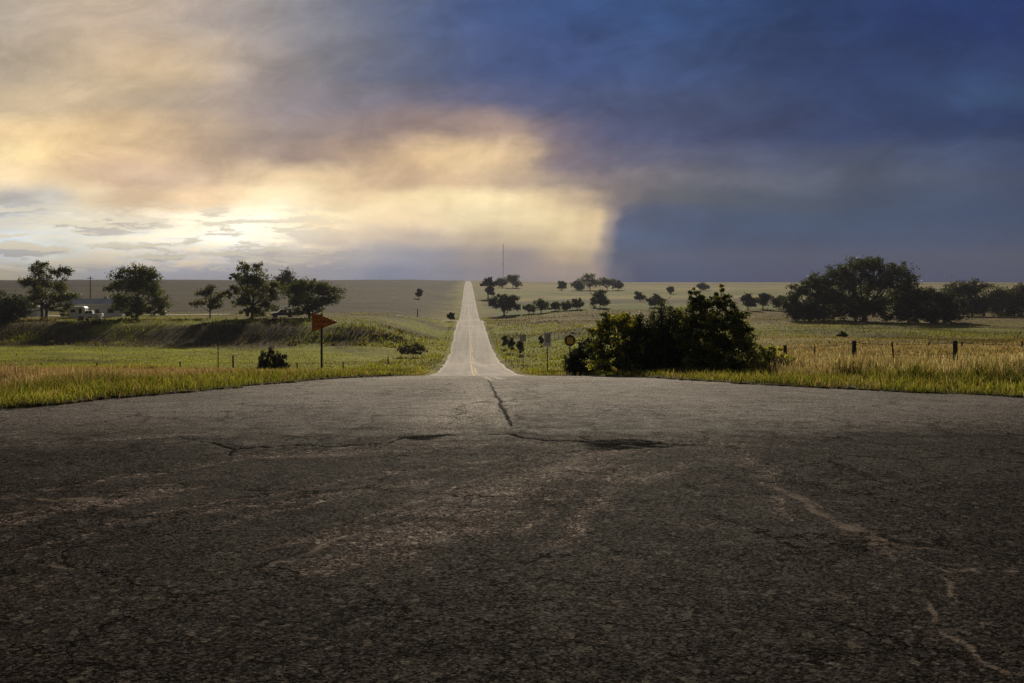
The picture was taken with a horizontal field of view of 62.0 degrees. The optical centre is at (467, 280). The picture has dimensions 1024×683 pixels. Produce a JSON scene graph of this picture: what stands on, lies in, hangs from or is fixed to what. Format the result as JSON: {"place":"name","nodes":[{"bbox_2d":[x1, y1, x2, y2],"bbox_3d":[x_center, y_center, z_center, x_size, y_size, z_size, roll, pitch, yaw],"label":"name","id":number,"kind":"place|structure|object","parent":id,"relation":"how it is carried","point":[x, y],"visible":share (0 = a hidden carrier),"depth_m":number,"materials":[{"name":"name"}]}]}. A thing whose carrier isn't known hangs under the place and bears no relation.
{"place":"outdoors","nodes":[
{"label":"outdoors","id":0,"kind":"place"},
{"bbox_2d":[44,314,444,320],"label":"gravel lane","id":1,"kind":"structure","parent":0,"point":[190,314],"depth_m":236.19,"materials":[{"name":"grey gravel"}]},
{"bbox_2d":[431,281,524,375],"bbox_3d":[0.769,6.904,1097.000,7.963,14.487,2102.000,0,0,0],"label":"country road","id":2,"kind":"structure","parent":0,"point":[485,359],"depth_m":147.52,"materials":[{"name":"grey asphalt"}]},
{"bbox_2d":[468,290,479,375],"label":"line","id":3,"kind":"object","parent":2,"relation":"on","point":[471,344],"visible":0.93,"depth_m":149.95,"materials":[{"name":"paint"}]},
{"bbox_2d":[0,375,1023,682],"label":"pavement","id":4,"kind":"structure","parent":0,"point":[118,611],"depth_m":5.74,"materials":[{"name":"grey asphalt"}]},
{"bbox_2d":[0,375,1023,682],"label":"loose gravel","id":5,"kind":"structure","parent":4,"relation":"on","point":[564,559],"depth_m":5.14,"materials":[{"name":"grey gravel"}]},
{"bbox_2d":[0,280,1023,409],"bbox_3d":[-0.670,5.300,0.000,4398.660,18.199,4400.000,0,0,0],"label":"ground","id":6,"kind":"structure","parent":0,"point":[437,300],"depth_m":182.34,"materials":[{"name":"green plant"}]},
{"bbox_2d":[0,290,38,322],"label":"tree","id":7,"kind":"object","parent":6,"relation":"on","point":[16,306],"visible":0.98,"depth_m":166.77,"materials":[{"name":"green plant"}]},
{"bbox_2d":[24,303,43,316],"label":"shed","id":8,"kind":"structure","parent":6,"relation":"on","point":[36,313],"depth_m":205.01,"materials":[{"name":"grey"}]},
{"bbox_2d":[17,259,84,317],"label":"tree","id":9,"kind":"object","parent":6,"relation":"on","point":[39,285],"visible":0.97,"depth_m":183.65,"materials":[{"name":"green plant"}]},
{"bbox_2d":[68,306,87,317],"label":"camper trailer","id":10,"kind":"object","parent":6,"relation":"on","point":[74,310],"visible":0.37,"depth_m":192.01,"materials":[{"name":"white metal"}]},
{"bbox_2d":[75,310,103,317],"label":"pickup truck","id":11,"kind":"object","parent":6,"relation":"on","point":[89,313],"visible":0.81,"depth_m":185.18,"materials":[{"name":"white paint"}]},
{"bbox_2d":[67,296,125,317],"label":"house","id":12,"kind":"structure","parent":6,"relation":"on","point":[100,305],"depth_m":200.20,"materials":[{"name":"grey"}]},
{"bbox_2d":[107,308,113,312],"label":"window","id":13,"kind":"structure","parent":12,"relation":"in","point":[109,310],"depth_m":200.19,"materials":[{"name":"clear glass"}]},
{"bbox_2d":[102,261,172,318],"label":"tree","id":14,"kind":"object","parent":6,"relation":"on","point":[137,281],"visible":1,"depth_m":180.66,"materials":[{"name":"green plant"}]},
{"bbox_2d":[9,355,388,368],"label":"wire fence","id":15,"kind":"object","parent":6,"relation":"on","point":[256,359],"visible":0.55,"depth_m":78.22,"materials":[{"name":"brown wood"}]},
{"bbox_2d":[188,283,226,317],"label":"tree","id":16,"kind":"object","parent":6,"relation":"on","point":[213,303],"visible":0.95,"depth_m":187.62,"materials":[{"name":"green plant"}]},
{"bbox_2d":[0,361,428,398],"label":"dry roadside grass","id":17,"kind":"structure","parent":6,"relation":"on","point":[28,375],"depth_m":18.26,"materials":[{"name":"yellow plant"}]},
{"bbox_2d":[218,336,218,367],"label":"wooden post","id":18,"kind":"object","parent":6,"relation":"on","point":[218,351],"visible":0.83,"depth_m":85.98,"materials":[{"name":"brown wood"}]},
{"bbox_2d":[38,316,409,346],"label":"bank scrub","id":19,"kind":"object","parent":6,"relation":"on","point":[97,322],"visible":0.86,"depth_m":157.84,"materials":[{"name":"green plant"}]},
{"bbox_2d":[220,260,284,318],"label":"tree","id":20,"kind":"object","parent":6,"relation":"on","point":[247,278],"visible":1,"depth_m":179.18,"materials":[{"name":"green plant"}]},
{"bbox_2d":[255,345,289,368],"bbox_3d":[-12.582,5.239,55.002,2.241,2.224,1.294,0,0,16],"label":"juniper","id":21,"kind":"object","parent":6,"relation":"on","point":[278,361],"visible":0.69,"depth_m":54.88,"materials":[{"name":"green plant"}]},
{"bbox_2d":[270,309,292,316],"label":"pickup truck","id":22,"kind":"object","parent":6,"relation":"on","point":[280,312],"visible":0.91,"depth_m":191.10,"materials":[{"name":"paint"}]},
{"bbox_2d":[272,267,305,306],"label":"tree","id":23,"kind":"object","parent":6,"relation":"on","point":[284,277],"visible":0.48,"depth_m":328.77,"materials":[{"name":"green plant"}]},
{"bbox_2d":[280,277,349,317],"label":"tree","id":24,"kind":"object","parent":6,"relation":"on","point":[300,290],"visible":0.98,"depth_m":185.56,"materials":[{"name":"green plant"}]},
{"bbox_2d":[312,312,336,368],"bbox_3d":[-6.872,3.240,41.033,1.250,3.490,0.138,0,0,0],"label":"pennant sign","id":25,"kind":"object","parent":6,"relation":"on","point":[321,321],"visible":1,"depth_m":40.97,"materials":[{"name":"orange metal"}]},
{"bbox_2d":[396,342,427,354],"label":"shrub","id":26,"kind":"object","parent":6,"relation":"on","point":[412,350],"visible":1,"depth_m":127.75,"materials":[{"name":"green plant"}]},
{"bbox_2d":[415,288,422,296],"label":"tree","id":27,"kind":"object","parent":6,"relation":"on","point":[419,292],"visible":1,"depth_m":469.32,"materials":[{"name":"green plant"}]},
{"bbox_2d":[446,312,454,319],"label":"shrub","id":28,"kind":"object","parent":6,"relation":"on","point":[450,315],"visible":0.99,"depth_m":245.38,"materials":[{"name":"green plant"}]},
{"bbox_2d":[480,276,500,298],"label":"tree","id":29,"kind":"object","parent":6,"relation":"on","point":[489,290],"visible":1,"depth_m":518.01,"materials":[{"name":"green plant"}]},
{"bbox_2d":[495,277,508,286],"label":"tree","id":30,"kind":"object","parent":6,"relation":"on","point":[501,281],"visible":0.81,"depth_m":728.15,"materials":[{"name":"green plant"}]},
{"bbox_2d":[487,293,520,314],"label":"tree","id":31,"kind":"object","parent":6,"relation":"on","point":[504,301],"visible":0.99,"depth_m":332.20,"materials":[{"name":"green plant"}]},
{"bbox_2d":[501,335,508,345],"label":"shrub","id":32,"kind":"object","parent":6,"relation":"on","point":[504,339],"visible":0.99,"depth_m":149.83,"materials":[{"name":"green plant"}]},
{"bbox_2d":[494,244,515,276],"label":"radio mast","id":33,"kind":"object","parent":6,"relation":"on","point":[503,260],"visible":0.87,"depth_m":1500.09,"materials":[{"name":"metal"}]},
{"bbox_2d":[507,337,515,350],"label":"shrub","id":34,"kind":"object","parent":6,"relation":"on","point":[510,342],"visible":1,"depth_m":139.73,"materials":[{"name":"green plant"}]},
{"bbox_2d":[0,307,1023,374],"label":"pasture tufts","id":35,"kind":"object","parent":6,"relation":"on","point":[1007,338],"visible":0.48,"depth_m":142.46,"materials":[{"name":"green plant"}]},
{"bbox_2d":[0,366,1023,408],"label":"verge grass","id":36,"kind":"structure","parent":6,"relation":"on","point":[229,379],"depth_m":17.52,"materials":[{"name":"green plant"}]},
{"bbox_2d":[504,274,522,287],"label":"tree","id":37,"kind":"object","parent":6,"relation":"on","point":[514,281],"visible":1,"depth_m":716.70,"materials":[{"name":"green plant"}]},
{"bbox_2d":[516,340,524,352],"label":"shrub","id":38,"kind":"object","parent":6,"relation":"on","point":[519,345],"visible":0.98,"depth_m":131.74,"materials":[{"name":"green plant"}]},
{"bbox_2d":[520,334,525,341],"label":"road sign","id":39,"kind":"object","parent":6,"relation":"on","point":[522,337],"visible":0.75,"depth_m":91.99,"materials":[{"name":"grey metal"}]},
{"bbox_2d":[522,303,535,313],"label":"shrub","id":40,"kind":"object","parent":6,"relation":"on","point":[527,307],"visible":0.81,"depth_m":331.69,"materials":[{"name":"green plant"}]},
{"bbox_2d":[529,297,550,312],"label":"shrub","id":41,"kind":"object","parent":6,"relation":"on","point":[541,304],"visible":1,"depth_m":327.16,"materials":[{"name":"green plant"}]},
{"bbox_2d":[538,335,543,344],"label":"shrub","id":42,"kind":"object","parent":6,"relation":"on","point":[541,339],"visible":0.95,"depth_m":149.76,"materials":[{"name":"green plant"}]},
{"bbox_2d":[544,332,550,369],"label":"road sign","id":43,"kind":"object","parent":6,"relation":"on","point":[547,339],"visible":0.84,"depth_m":73.99,"materials":[{"name":"grey metal"}]},
{"bbox_2d":[550,301,560,309],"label":"shrub","id":44,"kind":"object","parent":6,"relation":"on","point":[555,305],"visible":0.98,"depth_m":328.93,"materials":[{"name":"green plant"}]},
{"bbox_2d":[557,281,566,288],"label":"tree","id":45,"kind":"object","parent":6,"relation":"on","point":[562,284],"visible":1,"depth_m":658.47,"materials":[{"name":"green plant"}]},
{"bbox_2d":[560,300,572,310],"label":"shrub","id":46,"kind":"object","parent":6,"relation":"on","point":[566,305],"visible":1,"depth_m":324.53,"materials":[{"name":"green plant"}]},
{"bbox_2d":[564,332,575,358],"bbox_3d":[6.994,5.108,58.041,0.764,3.310,0.122,0,0,0],"label":"round sign","id":47,"kind":"object","parent":6,"relation":"on","point":[569,340],"visible":0.87,"depth_m":57.99,"materials":[{"name":"yellow metal"}]},
{"bbox_2d":[569,298,584,308],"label":"shrub","id":48,"kind":"object","parent":6,"relation":"on","point":[576,303],"visible":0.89,"depth_m":328.68,"materials":[{"name":"green plant"}]},
{"bbox_2d":[570,279,584,290],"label":"tree","id":49,"kind":"object","parent":6,"relation":"on","point":[577,284],"visible":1,"depth_m":647.99,"materials":[{"name":"green plant"}]},
{"bbox_2d":[557,337,598,375],"bbox_3d":[4.405,3.059,32.982,1.784,1.799,1.399,0,0,0],"label":"bush","id":50,"kind":"object","parent":6,"relation":"on","point":[575,364],"visible":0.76,"depth_m":32.78,"materials":[{"name":"green plant"}]},
{"bbox_2d":[577,273,600,288],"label":"tree","id":51,"kind":"object","parent":6,"relation":"on","point":[587,279],"visible":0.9,"depth_m":659.21,"materials":[{"name":"green plant"}]},
{"bbox_2d":[589,289,610,307],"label":"tree","id":52,"kind":"object","parent":6,"relation":"on","point":[600,296],"visible":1,"depth_m":343.47,"materials":[{"name":"green plant"}]},
{"bbox_2d":[597,276,616,290],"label":"tree","id":53,"kind":"object","parent":6,"relation":"on","point":[606,282],"visible":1,"depth_m":647.05,"materials":[{"name":"green plant"}]},
{"bbox_2d":[612,280,623,288],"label":"tree","id":54,"kind":"object","parent":6,"relation":"on","point":[619,285],"visible":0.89,"depth_m":652.97,"materials":[{"name":"green plant"}]},
{"bbox_2d":[582,311,663,374],"bbox_3d":[5.357,2.261,28.800,2.770,2.510,2.616,0,0,-34],"label":"bush","id":55,"kind":"object","parent":6,"relation":"on","point":[623,323],"visible":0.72,"depth_m":28.63,"materials":[{"name":"green plant"}]},
{"bbox_2d":[633,291,646,299],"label":"tree","id":56,"kind":"object","parent":6,"relation":"on","point":[639,296],"visible":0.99,"depth_m":428.94,"materials":[{"name":"green plant"}]},
{"bbox_2d":[644,294,665,307],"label":"tree","id":57,"kind":"object","parent":6,"relation":"on","point":[653,300],"visible":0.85,"depth_m":348.68,"materials":[{"name":"green plant"}]},
{"bbox_2d":[621,298,693,372],"bbox_3d":[6.522,1.957,28.585,2.895,2.935,1.941,0,0,0],"label":"bush","id":58,"kind":"object","parent":6,"relation":"on","point":[668,359],"visible":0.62,"depth_m":28.27,"materials":[{"name":"green plant"}]},
{"bbox_2d":[666,285,674,293],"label":"tree","id":59,"kind":"object","parent":6,"relation":"on","point":[670,289],"visible":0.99,"depth_m":558.22,"materials":[{"name":"green plant"}]},
{"bbox_2d":[696,282,709,289],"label":"tree","id":60,"kind":"object","parent":6,"relation":"on","point":[702,286],"visible":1,"depth_m":638.53,"materials":[{"name":"green plant"}]},
{"bbox_2d":[663,284,759,371],"bbox_3d":[7.950,1.734,27.651,3.313,3.343,2.514,0,0,0],"label":"bush","id":61,"kind":"object","parent":6,"relation":"on","point":[716,348],"visible":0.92,"depth_m":27.57,"materials":[{"name":"green plant"}]},
{"bbox_2d":[739,291,758,310],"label":"tree","id":62,"kind":"object","parent":6,"relation":"on","point":[748,300],"visible":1,"depth_m":298.72,"materials":[{"name":"green plant"}]},
{"bbox_2d":[756,293,772,308],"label":"tree","id":63,"kind":"object","parent":6,"relation":"on","point":[763,299],"visible":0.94,"depth_m":308.80,"materials":[{"name":"green plant"}]},
{"bbox_2d":[744,342,795,368],"bbox_3d":[9.694,2.626,26.881,1.759,1.320,1.384,0,0,0],"label":"bush","id":64,"kind":"object","parent":6,"relation":"on","point":[770,352],"visible":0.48,"depth_m":26.92,"materials":[{"name":"green plant"}]},
{"bbox_2d":[521,340,1023,390],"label":"tall weedy grass","id":65,"kind":"structure","parent":6,"relation":"on","point":[1015,372],"depth_m":22.28,"materials":[{"name":"plant"}]},
{"bbox_2d":[770,295,784,310],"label":"tree","id":66,"kind":"object","parent":6,"relation":"on","point":[776,300],"visible":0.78,"depth_m":299.53,"materials":[{"name":"green plant"}]},
{"bbox_2d":[776,273,838,320],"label":"tree","id":67,"kind":"object","parent":6,"relation":"on","point":[796,308],"visible":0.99,"depth_m":199.10,"materials":[{"name":"green plant"}]},
{"bbox_2d":[836,331,848,336],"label":"shrub","id":68,"kind":"object","parent":6,"relation":"on","point":[842,333],"visible":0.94,"depth_m":111.73,"materials":[{"name":"green plant"}]},
{"bbox_2d":[808,255,929,321],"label":"tree","id":69,"kind":"object","parent":6,"relation":"on","point":[856,303],"visible":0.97,"depth_m":202.46,"materials":[{"name":"green plant"}]},
{"bbox_2d":[726,350,1023,372],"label":"pale seed heads","id":70,"kind":"object","parent":6,"relation":"on","point":[1011,357],"visible":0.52,"depth_m":21.08,"materials":[{"name":"beige plant"}]},
{"bbox_2d":[735,340,1020,365],"bbox_3d":[13.478,3.215,31.731,4.247,3.313,18.276,0,0,-16],"label":"wire fence","id":71,"kind":"object","parent":6,"relation":"on","point":[955,347],"visible":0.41,"depth_m":26.03,"materials":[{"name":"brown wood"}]},
{"bbox_2d":[828,341,1022,346],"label":"wire fence","id":72,"kind":"object","parent":6,"relation":"on","point":[929,342],"visible":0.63,"depth_m":72.08,"materials":[{"name":"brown metal"}]},
{"bbox_2d":[893,285,972,322],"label":"tree","id":73,"kind":"object","parent":6,"relation":"on","point":[932,311],"visible":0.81,"depth_m":202.67,"materials":[{"name":"green plant"}]},
{"bbox_2d":[935,276,1022,316],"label":"tree","id":74,"kind":"object","parent":6,"relation":"on","point":[970,290],"visible":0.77,"depth_m":249.04,"materials":[{"name":"green plant"}]},
{"bbox_2d":[990,282,1023,315],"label":"tree","id":75,"kind":"object","parent":6,"relation":"on","point":[1017,310],"visible":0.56,"depth_m":253.66,"materials":[{"name":"green plant"}]},
{"bbox_2d":[0,0,1023,281],"label":"sky","id":76,"kind":"structure","parent":0,"point":[622,140],"materials":[{"name":"blue"}]}
]}

